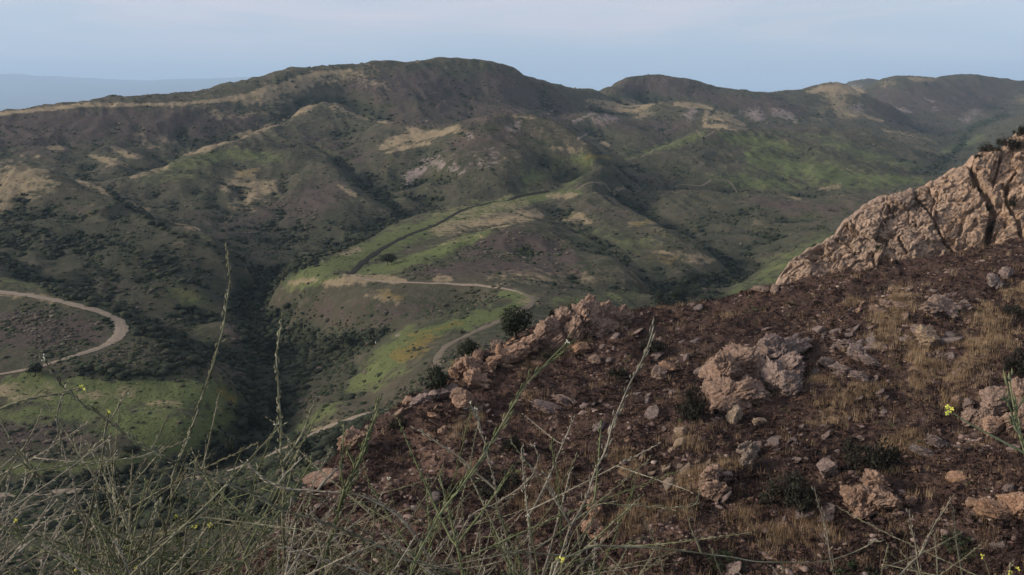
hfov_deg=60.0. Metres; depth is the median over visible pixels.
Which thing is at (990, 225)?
dark shrub
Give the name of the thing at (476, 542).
mustard plant
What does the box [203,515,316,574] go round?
mustard plant
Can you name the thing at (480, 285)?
footpath
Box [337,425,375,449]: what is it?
boulder
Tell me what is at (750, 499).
burnt brush
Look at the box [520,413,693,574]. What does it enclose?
mustard plant
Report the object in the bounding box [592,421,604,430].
rock
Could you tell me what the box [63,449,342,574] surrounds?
mustard plant
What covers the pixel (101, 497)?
oak tree
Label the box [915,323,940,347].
boulder
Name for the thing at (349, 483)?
mustard plant
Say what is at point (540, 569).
mustard plant
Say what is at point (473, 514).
mustard plant
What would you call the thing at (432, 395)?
rock outcrop
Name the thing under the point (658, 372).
boulder
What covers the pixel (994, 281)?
boulder
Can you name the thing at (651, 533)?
mustard plant
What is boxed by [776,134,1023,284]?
rock outcrop
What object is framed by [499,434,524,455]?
dark shrub
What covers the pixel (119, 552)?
mustard plant
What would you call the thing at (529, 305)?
dirt road
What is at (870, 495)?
rock outcrop
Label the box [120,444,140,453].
oak tree
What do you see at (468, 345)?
oak tree
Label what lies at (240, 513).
mustard plant
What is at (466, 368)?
boulder
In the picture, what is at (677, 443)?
rock
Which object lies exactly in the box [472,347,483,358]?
boulder
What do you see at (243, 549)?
mustard plant
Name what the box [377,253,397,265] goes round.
oak tree
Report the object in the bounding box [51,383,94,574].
mustard plant
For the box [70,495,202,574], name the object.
mustard plant
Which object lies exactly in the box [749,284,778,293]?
boulder
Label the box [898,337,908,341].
rock
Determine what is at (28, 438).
mustard plant
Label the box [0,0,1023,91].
sky
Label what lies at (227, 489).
oak tree
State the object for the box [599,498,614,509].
dark shrub
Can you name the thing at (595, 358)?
boulder
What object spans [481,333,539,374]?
rock outcrop
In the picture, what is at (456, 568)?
mustard plant
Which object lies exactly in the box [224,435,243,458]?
oak tree
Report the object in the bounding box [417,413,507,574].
mustard plant
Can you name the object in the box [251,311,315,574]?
mustard plant
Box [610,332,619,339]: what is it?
rock
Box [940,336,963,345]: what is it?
rock
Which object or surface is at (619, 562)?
mustard plant
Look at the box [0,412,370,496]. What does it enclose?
dirt road
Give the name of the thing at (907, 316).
rock
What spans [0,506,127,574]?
mustard plant
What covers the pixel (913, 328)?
boulder
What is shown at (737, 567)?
rock
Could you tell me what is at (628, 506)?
mustard plant
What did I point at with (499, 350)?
boulder
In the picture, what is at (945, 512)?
rock
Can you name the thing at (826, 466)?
boulder
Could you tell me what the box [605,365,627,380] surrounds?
dark shrub
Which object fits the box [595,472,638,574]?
mustard plant
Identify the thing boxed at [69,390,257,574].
mustard plant
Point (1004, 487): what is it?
rock
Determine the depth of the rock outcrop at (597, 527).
71.30 m
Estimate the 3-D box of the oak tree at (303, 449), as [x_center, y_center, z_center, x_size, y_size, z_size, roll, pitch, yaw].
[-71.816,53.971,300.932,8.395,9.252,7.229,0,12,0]
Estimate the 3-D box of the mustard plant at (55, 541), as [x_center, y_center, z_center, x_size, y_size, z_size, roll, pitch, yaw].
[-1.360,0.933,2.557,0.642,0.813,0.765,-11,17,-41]
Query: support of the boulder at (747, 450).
on the hillside ground at (842, 157)
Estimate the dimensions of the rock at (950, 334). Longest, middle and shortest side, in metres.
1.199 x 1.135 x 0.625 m
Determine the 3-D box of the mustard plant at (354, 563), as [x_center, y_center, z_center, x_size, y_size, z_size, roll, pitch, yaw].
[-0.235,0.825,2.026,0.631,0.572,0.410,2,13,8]
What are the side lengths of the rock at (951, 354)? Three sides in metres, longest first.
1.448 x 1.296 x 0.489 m
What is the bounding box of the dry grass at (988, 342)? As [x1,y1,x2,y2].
[202,238,1023,574]
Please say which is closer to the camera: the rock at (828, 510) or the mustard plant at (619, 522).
the mustard plant at (619, 522)
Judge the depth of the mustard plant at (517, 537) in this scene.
2.17 m
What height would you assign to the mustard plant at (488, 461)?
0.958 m
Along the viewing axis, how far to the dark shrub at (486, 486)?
81.71 m
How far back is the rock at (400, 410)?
97.68 m
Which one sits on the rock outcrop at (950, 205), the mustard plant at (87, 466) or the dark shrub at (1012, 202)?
the dark shrub at (1012, 202)
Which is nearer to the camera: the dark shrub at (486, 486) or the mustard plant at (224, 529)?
the mustard plant at (224, 529)
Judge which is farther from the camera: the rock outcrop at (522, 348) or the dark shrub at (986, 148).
the dark shrub at (986, 148)
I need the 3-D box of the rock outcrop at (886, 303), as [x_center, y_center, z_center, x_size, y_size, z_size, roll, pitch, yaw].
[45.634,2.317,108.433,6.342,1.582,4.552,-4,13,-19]
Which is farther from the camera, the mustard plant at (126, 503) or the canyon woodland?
the canyon woodland
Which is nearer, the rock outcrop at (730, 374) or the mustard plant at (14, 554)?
the mustard plant at (14, 554)
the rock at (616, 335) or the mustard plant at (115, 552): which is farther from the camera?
the rock at (616, 335)
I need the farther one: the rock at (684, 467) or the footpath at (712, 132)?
the footpath at (712, 132)
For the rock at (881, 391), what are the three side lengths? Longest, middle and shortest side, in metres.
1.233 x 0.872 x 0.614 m
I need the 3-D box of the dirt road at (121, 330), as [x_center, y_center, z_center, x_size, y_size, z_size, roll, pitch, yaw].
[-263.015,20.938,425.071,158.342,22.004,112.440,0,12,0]
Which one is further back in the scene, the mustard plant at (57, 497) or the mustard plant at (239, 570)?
the mustard plant at (239, 570)
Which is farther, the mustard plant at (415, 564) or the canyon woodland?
the canyon woodland
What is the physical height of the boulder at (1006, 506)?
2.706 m
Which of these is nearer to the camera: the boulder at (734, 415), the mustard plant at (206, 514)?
the mustard plant at (206, 514)
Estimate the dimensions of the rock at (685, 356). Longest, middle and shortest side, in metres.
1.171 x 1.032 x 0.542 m
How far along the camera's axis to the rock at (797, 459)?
77.19 m
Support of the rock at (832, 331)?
on the hillside ground at (842, 157)
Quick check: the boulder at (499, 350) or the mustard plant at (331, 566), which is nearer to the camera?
the mustard plant at (331, 566)
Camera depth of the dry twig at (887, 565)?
2.28 m
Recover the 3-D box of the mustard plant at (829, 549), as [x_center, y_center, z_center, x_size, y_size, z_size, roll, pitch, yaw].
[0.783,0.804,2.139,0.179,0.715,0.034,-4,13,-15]
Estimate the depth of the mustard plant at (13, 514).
1.91 m
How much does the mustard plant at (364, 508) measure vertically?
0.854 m
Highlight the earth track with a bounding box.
[347,190,548,273]
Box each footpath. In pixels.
[350,275,523,293]
[576,179,798,200]
[628,129,733,159]
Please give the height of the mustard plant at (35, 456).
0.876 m
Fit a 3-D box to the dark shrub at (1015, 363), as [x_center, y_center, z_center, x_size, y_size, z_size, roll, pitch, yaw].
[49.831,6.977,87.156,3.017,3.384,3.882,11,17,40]
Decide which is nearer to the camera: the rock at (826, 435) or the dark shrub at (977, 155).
the rock at (826, 435)
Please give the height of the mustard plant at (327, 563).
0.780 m
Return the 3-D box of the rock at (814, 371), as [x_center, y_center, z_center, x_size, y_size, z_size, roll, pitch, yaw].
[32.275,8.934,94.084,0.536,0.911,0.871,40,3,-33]
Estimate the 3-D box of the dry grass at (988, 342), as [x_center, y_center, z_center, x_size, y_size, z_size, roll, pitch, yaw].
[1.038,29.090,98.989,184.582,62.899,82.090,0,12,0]
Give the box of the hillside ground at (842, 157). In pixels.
[0,57,1023,574]
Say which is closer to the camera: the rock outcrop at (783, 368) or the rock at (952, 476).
the rock at (952, 476)
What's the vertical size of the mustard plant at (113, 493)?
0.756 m
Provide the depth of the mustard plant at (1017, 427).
1.05 m
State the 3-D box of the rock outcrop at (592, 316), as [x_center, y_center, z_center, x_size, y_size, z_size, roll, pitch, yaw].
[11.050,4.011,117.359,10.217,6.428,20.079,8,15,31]
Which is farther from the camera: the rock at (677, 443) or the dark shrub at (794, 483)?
the rock at (677, 443)
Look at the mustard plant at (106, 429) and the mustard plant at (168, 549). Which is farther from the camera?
the mustard plant at (168, 549)
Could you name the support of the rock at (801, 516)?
on the hillside ground at (842, 157)
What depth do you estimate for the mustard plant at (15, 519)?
1.91 m
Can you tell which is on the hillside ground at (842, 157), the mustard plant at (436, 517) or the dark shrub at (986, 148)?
the mustard plant at (436, 517)
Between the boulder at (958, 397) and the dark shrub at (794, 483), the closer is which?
the dark shrub at (794, 483)
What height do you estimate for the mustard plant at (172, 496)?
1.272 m
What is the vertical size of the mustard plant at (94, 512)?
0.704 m
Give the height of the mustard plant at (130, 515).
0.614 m
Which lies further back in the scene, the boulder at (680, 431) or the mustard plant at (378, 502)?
the boulder at (680, 431)
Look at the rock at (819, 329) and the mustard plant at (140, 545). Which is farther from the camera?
the rock at (819, 329)
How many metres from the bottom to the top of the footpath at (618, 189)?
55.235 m
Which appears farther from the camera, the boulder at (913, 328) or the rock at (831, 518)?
the boulder at (913, 328)
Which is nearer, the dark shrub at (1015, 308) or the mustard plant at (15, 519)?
the mustard plant at (15, 519)
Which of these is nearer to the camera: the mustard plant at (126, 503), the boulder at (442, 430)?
the mustard plant at (126, 503)
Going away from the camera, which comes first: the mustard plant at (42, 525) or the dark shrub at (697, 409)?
the mustard plant at (42, 525)
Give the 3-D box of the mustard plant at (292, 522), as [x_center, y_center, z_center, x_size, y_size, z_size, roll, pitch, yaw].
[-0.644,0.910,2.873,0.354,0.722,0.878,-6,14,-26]
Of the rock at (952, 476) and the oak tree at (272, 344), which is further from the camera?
the oak tree at (272, 344)
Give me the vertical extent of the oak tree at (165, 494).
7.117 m
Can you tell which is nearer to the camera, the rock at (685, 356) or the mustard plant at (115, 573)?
the mustard plant at (115, 573)
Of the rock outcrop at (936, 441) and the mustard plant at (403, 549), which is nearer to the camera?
the mustard plant at (403, 549)
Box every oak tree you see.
[26,362,42,375]
[97,489,116,508]
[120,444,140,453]
[155,484,175,504]
[207,447,226,466]
[214,484,230,499]
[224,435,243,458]
[266,338,281,350]
[267,393,287,414]
[289,433,311,456]
[327,344,341,352]
[327,433,341,451]
[343,336,357,345]
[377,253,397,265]
[419,363,450,390]
[456,337,480,356]
[498,305,533,339]
[670,284,688,300]
[688,271,699,284]
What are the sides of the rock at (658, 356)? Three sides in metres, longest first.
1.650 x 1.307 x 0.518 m
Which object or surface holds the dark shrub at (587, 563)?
on the hillside ground at (842, 157)
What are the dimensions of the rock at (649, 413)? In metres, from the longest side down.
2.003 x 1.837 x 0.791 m
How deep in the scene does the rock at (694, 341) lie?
108.20 m
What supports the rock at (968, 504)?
on the hillside ground at (842, 157)
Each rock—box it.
[394,407,403,414]
[428,491,439,502]
[530,360,542,366]
[579,403,588,408]
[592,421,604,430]
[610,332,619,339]
[644,405,658,419]
[648,470,655,475]
[651,352,663,356]
[654,352,661,360]
[661,465,670,472]
[663,477,673,490]
[673,437,685,447]
[679,462,690,471]
[683,353,688,360]
[690,338,700,343]
[693,304,702,310]
[693,367,700,374]
[719,490,731,503]
[723,561,741,574]
[764,441,779,445]
[767,436,778,442]
[792,456,801,463]
[795,508,811,519]
[811,368,819,374]
[812,325,825,333]
[818,504,834,514]
[818,514,834,523]
[820,531,826,537]
[821,430,830,439]
[829,328,838,333]
[845,332,852,337]
[851,324,859,332]
[864,344,881,350]
[865,336,875,344]
[875,388,883,395]
[879,409,887,413]
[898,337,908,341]
[901,313,909,320]
[939,507,951,514]
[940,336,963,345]
[944,331,955,336]
[944,470,967,482]
[945,352,954,361]
[965,497,975,507]
[989,539,1005,548]
[1002,484,1014,493]
[1006,444,1020,451]
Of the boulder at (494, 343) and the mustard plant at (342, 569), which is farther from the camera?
the boulder at (494, 343)
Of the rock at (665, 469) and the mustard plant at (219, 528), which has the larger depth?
the rock at (665, 469)
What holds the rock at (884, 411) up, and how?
on the hillside ground at (842, 157)
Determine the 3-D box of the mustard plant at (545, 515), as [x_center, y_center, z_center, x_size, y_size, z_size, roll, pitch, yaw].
[0.046,0.796,2.339,0.250,0.861,0.048,2,13,9]
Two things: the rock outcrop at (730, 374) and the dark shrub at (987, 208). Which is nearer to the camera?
the rock outcrop at (730, 374)
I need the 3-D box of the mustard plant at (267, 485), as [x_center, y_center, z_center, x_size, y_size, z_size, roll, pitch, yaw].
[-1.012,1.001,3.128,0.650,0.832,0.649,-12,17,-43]
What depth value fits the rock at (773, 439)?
81.49 m
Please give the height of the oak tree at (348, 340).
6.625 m
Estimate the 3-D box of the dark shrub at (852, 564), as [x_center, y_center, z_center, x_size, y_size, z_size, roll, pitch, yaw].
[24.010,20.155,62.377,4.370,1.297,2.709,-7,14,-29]
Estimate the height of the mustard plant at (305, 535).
0.540 m
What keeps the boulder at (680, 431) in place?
on the hillside ground at (842, 157)
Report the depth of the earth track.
698.50 m
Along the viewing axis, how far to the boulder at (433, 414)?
96.29 m
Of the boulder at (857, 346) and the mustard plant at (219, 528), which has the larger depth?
the boulder at (857, 346)
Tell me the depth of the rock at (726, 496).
73.24 m
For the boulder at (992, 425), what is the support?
on the hillside ground at (842, 157)
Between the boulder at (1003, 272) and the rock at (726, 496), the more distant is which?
the boulder at (1003, 272)
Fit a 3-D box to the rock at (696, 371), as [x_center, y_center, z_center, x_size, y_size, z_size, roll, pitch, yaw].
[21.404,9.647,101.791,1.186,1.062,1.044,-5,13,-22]
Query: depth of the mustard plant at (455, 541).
1.78 m
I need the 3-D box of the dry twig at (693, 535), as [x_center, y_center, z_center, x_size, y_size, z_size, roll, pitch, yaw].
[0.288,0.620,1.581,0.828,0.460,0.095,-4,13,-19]
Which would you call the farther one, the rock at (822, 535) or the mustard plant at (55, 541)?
the rock at (822, 535)
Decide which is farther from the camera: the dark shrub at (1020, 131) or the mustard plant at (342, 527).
the dark shrub at (1020, 131)
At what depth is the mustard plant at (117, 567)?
1.67 m
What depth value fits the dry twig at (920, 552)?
1.96 m
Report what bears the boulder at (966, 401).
on the hillside ground at (842, 157)
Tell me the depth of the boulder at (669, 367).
102.71 m
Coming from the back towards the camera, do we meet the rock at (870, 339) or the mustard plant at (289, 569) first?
the rock at (870, 339)
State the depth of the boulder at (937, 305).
100.74 m
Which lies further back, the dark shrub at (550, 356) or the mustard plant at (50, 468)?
the dark shrub at (550, 356)
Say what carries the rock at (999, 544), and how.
on the hillside ground at (842, 157)
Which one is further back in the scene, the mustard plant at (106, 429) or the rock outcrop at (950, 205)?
the rock outcrop at (950, 205)
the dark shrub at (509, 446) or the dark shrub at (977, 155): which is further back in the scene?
the dark shrub at (977, 155)
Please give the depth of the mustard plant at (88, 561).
3.04 m
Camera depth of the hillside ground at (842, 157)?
718.89 m
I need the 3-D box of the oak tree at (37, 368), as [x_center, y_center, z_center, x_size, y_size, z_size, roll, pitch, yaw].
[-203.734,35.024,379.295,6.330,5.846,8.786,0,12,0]
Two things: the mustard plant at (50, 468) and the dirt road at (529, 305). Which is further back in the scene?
the dirt road at (529, 305)
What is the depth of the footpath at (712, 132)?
1351.25 m
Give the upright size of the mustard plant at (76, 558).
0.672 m
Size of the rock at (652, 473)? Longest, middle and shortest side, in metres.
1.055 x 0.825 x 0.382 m
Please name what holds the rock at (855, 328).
on the hillside ground at (842, 157)
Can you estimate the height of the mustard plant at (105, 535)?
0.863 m
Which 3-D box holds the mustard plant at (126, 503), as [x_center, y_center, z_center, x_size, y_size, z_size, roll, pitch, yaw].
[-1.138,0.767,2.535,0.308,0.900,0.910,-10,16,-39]
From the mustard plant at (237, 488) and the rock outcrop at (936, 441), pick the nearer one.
the mustard plant at (237, 488)
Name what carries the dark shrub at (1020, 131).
on the rock outcrop at (950, 205)
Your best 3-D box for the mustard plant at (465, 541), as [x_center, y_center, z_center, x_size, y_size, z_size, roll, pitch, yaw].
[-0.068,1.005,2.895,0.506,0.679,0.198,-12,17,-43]
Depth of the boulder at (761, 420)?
84.62 m
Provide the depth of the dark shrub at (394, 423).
96.20 m
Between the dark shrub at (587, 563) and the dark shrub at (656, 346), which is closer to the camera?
the dark shrub at (587, 563)
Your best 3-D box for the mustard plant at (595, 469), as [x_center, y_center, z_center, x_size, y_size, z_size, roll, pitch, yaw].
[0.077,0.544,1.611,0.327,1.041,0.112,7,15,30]
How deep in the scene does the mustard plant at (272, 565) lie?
2.22 m
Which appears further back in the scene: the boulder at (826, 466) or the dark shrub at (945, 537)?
the boulder at (826, 466)
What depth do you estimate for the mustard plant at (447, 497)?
2.26 m
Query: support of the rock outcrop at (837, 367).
on the hillside ground at (842, 157)
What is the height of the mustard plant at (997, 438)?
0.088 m
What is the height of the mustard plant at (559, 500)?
0.838 m
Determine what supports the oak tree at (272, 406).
on the hillside ground at (842, 157)
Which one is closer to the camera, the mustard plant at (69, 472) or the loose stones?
the mustard plant at (69, 472)
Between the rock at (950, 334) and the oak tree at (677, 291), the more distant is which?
the oak tree at (677, 291)
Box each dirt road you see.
[0,290,128,374]
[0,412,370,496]
[432,293,536,368]
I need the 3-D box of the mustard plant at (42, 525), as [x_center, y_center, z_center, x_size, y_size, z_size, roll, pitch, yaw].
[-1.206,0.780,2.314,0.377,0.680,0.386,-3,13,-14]
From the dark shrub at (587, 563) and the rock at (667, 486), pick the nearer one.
the dark shrub at (587, 563)
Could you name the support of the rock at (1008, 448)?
on the hillside ground at (842, 157)
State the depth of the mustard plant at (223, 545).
3.01 m
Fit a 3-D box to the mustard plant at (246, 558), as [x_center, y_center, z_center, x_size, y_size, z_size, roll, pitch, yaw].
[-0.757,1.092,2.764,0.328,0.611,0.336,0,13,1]
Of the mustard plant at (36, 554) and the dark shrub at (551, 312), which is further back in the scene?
the dark shrub at (551, 312)
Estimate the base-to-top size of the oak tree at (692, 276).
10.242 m
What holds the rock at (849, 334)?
on the hillside ground at (842, 157)
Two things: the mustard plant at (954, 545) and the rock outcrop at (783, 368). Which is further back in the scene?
the rock outcrop at (783, 368)
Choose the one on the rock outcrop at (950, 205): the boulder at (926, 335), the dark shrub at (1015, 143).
the dark shrub at (1015, 143)
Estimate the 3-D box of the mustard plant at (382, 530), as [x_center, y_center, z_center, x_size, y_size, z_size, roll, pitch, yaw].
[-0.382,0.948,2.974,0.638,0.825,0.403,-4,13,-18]
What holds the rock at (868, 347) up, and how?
on the hillside ground at (842, 157)
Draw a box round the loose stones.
[214,244,1023,574]
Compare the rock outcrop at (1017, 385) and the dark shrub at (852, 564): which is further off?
the rock outcrop at (1017, 385)
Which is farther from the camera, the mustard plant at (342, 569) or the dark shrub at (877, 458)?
the dark shrub at (877, 458)
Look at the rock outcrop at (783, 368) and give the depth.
93.84 m
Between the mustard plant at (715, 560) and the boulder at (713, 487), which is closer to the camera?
the mustard plant at (715, 560)
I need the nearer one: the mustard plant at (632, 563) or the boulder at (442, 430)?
the mustard plant at (632, 563)
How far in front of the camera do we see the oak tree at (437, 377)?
102.99 m
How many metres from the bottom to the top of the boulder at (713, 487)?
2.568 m
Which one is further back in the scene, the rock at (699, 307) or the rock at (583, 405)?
the rock at (699, 307)
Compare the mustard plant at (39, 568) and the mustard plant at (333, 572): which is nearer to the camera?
the mustard plant at (39, 568)
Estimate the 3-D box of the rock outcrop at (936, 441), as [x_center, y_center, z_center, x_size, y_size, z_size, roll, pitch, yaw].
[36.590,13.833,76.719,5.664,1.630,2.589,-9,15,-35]
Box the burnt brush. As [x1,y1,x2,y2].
[192,237,1023,574]
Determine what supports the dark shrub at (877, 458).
on the hillside ground at (842, 157)
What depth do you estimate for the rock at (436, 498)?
80.78 m
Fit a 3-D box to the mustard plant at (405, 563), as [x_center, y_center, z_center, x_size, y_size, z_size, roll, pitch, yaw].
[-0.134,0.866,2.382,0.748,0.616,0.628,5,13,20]
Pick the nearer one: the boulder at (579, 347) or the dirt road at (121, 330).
the boulder at (579, 347)
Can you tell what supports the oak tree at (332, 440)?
on the hillside ground at (842, 157)
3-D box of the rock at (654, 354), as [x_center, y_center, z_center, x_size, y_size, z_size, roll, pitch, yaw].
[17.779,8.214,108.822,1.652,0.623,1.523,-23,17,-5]
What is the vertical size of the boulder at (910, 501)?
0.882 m
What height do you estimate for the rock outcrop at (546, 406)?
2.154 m
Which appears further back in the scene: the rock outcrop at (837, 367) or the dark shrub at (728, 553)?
the rock outcrop at (837, 367)
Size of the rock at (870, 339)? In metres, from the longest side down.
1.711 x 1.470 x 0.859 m
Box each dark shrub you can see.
[388,412,407,430]
[467,465,519,500]
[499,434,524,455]
[544,346,564,359]
[546,299,576,317]
[570,557,598,574]
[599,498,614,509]
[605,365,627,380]
[637,333,668,352]
[674,376,709,422]
[706,547,748,572]
[757,469,821,516]
[825,558,882,574]
[840,435,907,476]
[937,530,978,562]
[973,152,984,158]
[977,141,1002,151]
[986,204,991,210]
[987,217,997,231]
[996,135,1022,149]
[1000,303,1023,317]
[1002,343,1023,377]
[1008,196,1016,206]
[1012,125,1023,135]
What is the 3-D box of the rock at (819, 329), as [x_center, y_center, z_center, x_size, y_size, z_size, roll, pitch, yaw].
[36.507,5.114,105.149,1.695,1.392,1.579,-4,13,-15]
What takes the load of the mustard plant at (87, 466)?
on the hillside ground at (842, 157)
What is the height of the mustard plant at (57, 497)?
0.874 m
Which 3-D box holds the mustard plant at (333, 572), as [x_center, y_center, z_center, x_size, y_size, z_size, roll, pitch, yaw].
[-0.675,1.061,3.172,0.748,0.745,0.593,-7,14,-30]
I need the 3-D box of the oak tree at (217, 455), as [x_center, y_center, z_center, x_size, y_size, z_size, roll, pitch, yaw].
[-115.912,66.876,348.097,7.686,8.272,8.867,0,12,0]
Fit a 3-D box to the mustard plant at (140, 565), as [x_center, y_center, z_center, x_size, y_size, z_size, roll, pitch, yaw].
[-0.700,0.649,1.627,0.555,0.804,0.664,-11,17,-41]
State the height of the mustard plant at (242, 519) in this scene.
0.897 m
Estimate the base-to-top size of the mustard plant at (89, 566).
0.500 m
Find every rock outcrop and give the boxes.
[408,383,459,407]
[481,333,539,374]
[529,394,576,414]
[533,293,634,348]
[581,497,614,540]
[697,342,772,414]
[754,332,812,396]
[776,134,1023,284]
[816,357,869,381]
[833,339,881,366]
[839,468,903,519]
[868,299,912,313]
[908,433,951,457]
[960,385,1011,429]
[1001,376,1023,431]
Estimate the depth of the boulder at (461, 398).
97.77 m
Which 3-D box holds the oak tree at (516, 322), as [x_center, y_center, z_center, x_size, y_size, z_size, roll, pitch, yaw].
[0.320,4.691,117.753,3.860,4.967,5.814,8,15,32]
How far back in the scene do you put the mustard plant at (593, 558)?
1.92 m
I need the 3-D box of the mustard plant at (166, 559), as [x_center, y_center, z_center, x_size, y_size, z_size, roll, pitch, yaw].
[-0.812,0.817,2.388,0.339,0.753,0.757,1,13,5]
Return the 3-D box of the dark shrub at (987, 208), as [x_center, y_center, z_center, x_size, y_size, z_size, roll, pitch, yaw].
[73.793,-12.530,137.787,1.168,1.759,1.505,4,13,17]
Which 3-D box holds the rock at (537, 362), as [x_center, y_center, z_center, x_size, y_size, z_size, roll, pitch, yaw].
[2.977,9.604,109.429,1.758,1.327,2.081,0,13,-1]
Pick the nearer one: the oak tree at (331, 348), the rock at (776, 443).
the rock at (776, 443)
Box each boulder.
[302,468,345,487]
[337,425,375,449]
[427,412,440,418]
[437,425,447,434]
[448,354,491,388]
[450,387,474,409]
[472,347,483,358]
[490,339,502,349]
[495,344,505,354]
[572,342,590,353]
[588,354,601,363]
[651,365,667,378]
[659,361,679,372]
[673,426,688,436]
[696,463,731,501]
[725,404,742,423]
[736,440,760,467]
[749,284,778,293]
[752,417,768,425]
[816,457,838,479]
[847,342,866,353]
[904,495,917,506]
[910,324,918,333]
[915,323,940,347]
[918,293,963,320]
[951,395,963,403]
[961,397,974,409]
[968,491,1023,521]
[981,414,1005,436]
[987,273,1003,288]
[998,266,1013,278]
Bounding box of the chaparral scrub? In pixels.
[0,57,1023,574]
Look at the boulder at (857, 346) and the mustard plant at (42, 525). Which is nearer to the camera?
the mustard plant at (42, 525)
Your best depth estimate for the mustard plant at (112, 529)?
2.16 m
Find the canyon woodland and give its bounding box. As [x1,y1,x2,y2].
[0,91,1022,574]
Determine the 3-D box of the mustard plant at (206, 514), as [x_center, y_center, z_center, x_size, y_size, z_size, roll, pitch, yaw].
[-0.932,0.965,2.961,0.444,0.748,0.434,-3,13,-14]
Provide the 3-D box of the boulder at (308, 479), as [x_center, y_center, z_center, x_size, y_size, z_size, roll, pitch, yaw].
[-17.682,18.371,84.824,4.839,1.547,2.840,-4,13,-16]
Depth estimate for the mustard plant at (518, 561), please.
1.99 m
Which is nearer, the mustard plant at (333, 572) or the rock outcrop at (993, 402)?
the mustard plant at (333, 572)
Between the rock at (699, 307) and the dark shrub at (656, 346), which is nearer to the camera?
the dark shrub at (656, 346)
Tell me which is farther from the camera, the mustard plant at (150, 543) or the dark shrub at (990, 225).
the dark shrub at (990, 225)
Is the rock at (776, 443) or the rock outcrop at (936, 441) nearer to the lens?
the rock outcrop at (936, 441)
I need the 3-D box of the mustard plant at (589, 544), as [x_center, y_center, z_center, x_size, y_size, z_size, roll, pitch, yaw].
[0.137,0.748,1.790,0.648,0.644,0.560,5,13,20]
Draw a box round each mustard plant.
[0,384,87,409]
[0,409,41,484]
[0,415,127,574]
[0,419,99,521]
[0,435,110,571]
[0,436,190,476]
[0,437,313,574]
[0,449,118,574]
[0,471,212,574]
[0,472,41,566]
[0,500,82,574]
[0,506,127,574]
[1,503,194,574]
[3,467,206,574]
[3,528,254,573]
[6,475,304,574]
[9,509,68,574]
[10,397,214,573]
[32,500,214,574]
[39,354,457,574]
[45,509,216,574]
[50,506,215,574]
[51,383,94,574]
[51,538,314,574]
[59,494,134,574]
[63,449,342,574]
[65,495,311,574]
[66,388,129,574]
[66,452,186,574]
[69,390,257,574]
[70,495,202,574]
[72,422,353,574]
[74,544,126,574]
[80,450,261,574]
[97,415,166,573]
[102,440,277,564]
[126,458,308,574]
[126,501,208,574]
[133,407,322,574]
[135,527,338,574]
[138,241,231,574]
[145,497,282,574]
[149,465,292,574]
[173,493,340,574]
[178,445,276,574]
[191,513,385,574]
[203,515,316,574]
[207,450,305,574]
[208,543,318,574]
[219,496,408,574]
[223,418,277,574]
[235,416,481,574]
[236,477,400,574]
[240,454,437,574]
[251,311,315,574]
[261,495,364,571]
[271,475,605,574]
[275,446,402,574]
[279,533,432,574]
[284,459,420,574]
[299,491,437,574]
[301,466,473,574]
[303,543,394,574]
[305,506,550,574]
[316,414,678,574]
[319,394,381,574]
[323,497,418,574]
[351,531,534,574]
[375,540,454,574]
[388,519,646,574]
[410,331,578,574]
[410,401,514,573]
[417,401,472,571]
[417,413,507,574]
[422,453,651,574]
[425,493,756,574]
[438,443,539,574]
[444,497,533,574]
[470,499,553,574]
[489,504,525,574]
[507,436,578,571]
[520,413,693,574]
[541,318,655,574]
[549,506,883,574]
[550,436,566,572]
[560,481,701,571]
[577,529,685,574]
[587,534,660,574]
[589,533,597,574]
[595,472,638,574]
[644,512,664,574]
[709,544,722,574]
[811,486,835,574]
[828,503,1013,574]
[878,504,962,574]
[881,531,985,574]
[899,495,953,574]
[945,404,1023,453]
[1001,368,1023,450]

